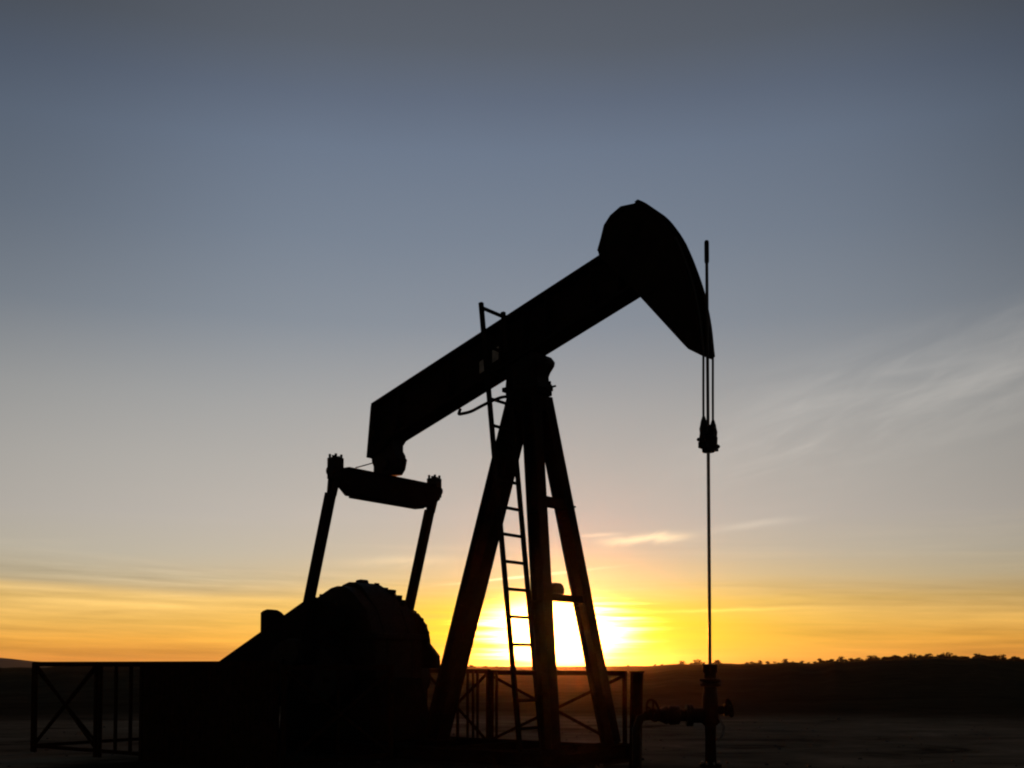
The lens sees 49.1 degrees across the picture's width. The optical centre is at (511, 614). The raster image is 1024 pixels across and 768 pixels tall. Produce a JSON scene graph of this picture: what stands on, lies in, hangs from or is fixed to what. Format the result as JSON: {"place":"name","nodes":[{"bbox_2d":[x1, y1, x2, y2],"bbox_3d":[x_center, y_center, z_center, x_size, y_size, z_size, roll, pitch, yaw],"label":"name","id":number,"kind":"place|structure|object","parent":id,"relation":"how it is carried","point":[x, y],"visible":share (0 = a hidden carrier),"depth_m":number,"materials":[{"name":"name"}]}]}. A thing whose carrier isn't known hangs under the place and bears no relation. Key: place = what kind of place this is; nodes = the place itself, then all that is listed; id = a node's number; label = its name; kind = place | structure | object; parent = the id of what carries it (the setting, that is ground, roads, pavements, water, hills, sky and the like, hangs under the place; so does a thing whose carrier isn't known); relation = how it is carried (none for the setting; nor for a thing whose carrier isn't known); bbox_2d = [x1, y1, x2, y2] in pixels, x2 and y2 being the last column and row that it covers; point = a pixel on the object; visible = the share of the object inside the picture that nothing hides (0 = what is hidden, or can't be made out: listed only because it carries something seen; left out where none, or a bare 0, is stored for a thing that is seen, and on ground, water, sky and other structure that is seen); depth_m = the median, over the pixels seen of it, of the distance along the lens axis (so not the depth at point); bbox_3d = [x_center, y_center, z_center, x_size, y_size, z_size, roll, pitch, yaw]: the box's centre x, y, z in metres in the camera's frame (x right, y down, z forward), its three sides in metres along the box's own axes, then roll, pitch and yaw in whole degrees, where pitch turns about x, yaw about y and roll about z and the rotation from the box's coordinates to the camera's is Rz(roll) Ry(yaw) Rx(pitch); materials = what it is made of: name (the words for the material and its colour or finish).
{"place":"outdoors","nodes":[
{"label":"outdoors","id":0,"kind":"place"},
{"bbox_2d":[0,658,1023,767],"bbox_3d":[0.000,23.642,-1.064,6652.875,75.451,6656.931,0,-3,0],"label":"ground","id":1,"kind":"structure","parent":0,"point":[870,702],"depth_m":26.93,"materials":[{"name":"soil"}]},
{"bbox_2d":[32,662,97,756],"bbox_3d":[-6.022,1.277,15.081,1.476,1.285,0.062,-2,-3,36],"label":"guard panel","id":2,"kind":"object","parent":1,"relation":"on","point":[36,669],"visible":0.86,"depth_m":15.07,"materials":[{"name":"metal"}]},
{"bbox_2d":[96,661,143,760],"bbox_3d":[-5.010,1.244,14.365,0.936,1.285,0.080,-2,-3,36],"label":"guard panel","id":3,"kind":"object","parent":1,"relation":"on","point":[116,664],"visible":0.85,"depth_m":14.37,"materials":[{"name":"metal"}]},
{"bbox_2d":[102,666,139,742],"bbox_3d":[-5.202,1.395,17.603,0.080,1.275,2.936,-2,-3,36],"label":"guard panel","id":4,"kind":"object","parent":1,"relation":"on","point":[118,740],"visible":0.01,"depth_m":16.66,"materials":[{"name":"metal"}]},
{"bbox_2d":[425,669,489,737],"bbox_3d":[-0.837,1.395,16.532,0.110,1.180,1.853,2,-3,-34],"label":"guard panel","id":5,"kind":"object","parent":1,"relation":"on","point":[466,695],"visible":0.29,"depth_m":16.05,"materials":[{"name":"metal"}]},
{"bbox_2d":[279,747,644,767],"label":"foundation slab","id":6,"kind":"structure","parent":1,"relation":"on","point":[398,758],"depth_m":13.59,"materials":[{"name":"concrete"}]},
{"bbox_2d":[220,199,719,767],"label":"pump jack","id":7,"kind":"object","parent":6,"relation":"on","point":[644,253],"visible":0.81,"depth_m":14.38,"materials":[{"name":"paint"}]},
{"bbox_2d":[704,240,711,663],"bbox_3d":[2.217,-1.848,12.651,0.054,4.830,0.054,0,-3,0],"label":"polished rod","id":8,"kind":"object","parent":7,"relation":"hanging from","point":[706,251],"visible":0.99,"depth_m":12.63,"materials":[{"name":"metal"}]},
{"bbox_2d":[0,715,1017,767],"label":"loose stones","id":9,"kind":"object","parent":1,"relation":"on","point":[339,763],"visible":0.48,"depth_m":16.56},
{"bbox_2d":[487,670,626,742],"bbox_3d":[0.555,1.332,14.970,2.226,1.165,0.086,-2,-3,36],"label":"guard panel","id":10,"kind":"object","parent":1,"relation":"on","point":[622,675],"visible":0.52,"depth_m":15.25,"materials":[{"name":"metal"}]},
{"bbox_2d":[629,671,643,767],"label":"support post","id":11,"kind":"object","parent":1,"relation":"on","point":[636,691],"visible":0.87,"depth_m":12.74,"materials":[{"name":"metal"}]},
{"bbox_2d":[632,664,733,767],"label":"wellhead","id":12,"kind":"object","parent":1,"relation":"on","point":[707,714],"visible":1,"depth_m":12.46,"materials":[{"name":"metal"}]},
{"bbox_2d":[689,659,701,663],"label":"ridge bush","id":13,"kind":"object","parent":1,"relation":"on","point":[698,661],"visible":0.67,"depth_m":404.61,"materials":[{"name":"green plant"}]},
{"bbox_2d":[906,653,916,658],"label":"skyline tree","id":14,"kind":"object","parent":1,"relation":"on","point":[912,655],"visible":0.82,"depth_m":390.27,"materials":[{"name":"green plant"}]},
{"bbox_2d":[923,653,935,658],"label":"skyline tree","id":15,"kind":"object","parent":1,"relation":"on","point":[928,656],"visible":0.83,"depth_m":384.19,"materials":[{"name":"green plant"}]},
{"bbox_2d":[938,652,952,658],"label":"skyline tree","id":16,"kind":"object","parent":1,"relation":"on","point":[946,656],"visible":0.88,"depth_m":378.82,"materials":[{"name":"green plant"}]},
{"bbox_2d":[0,0,1023,665],"label":"sky","id":17,"kind":"structure","parent":0,"point":[230,229],"materials":[{"name":"blue"}]}
]}

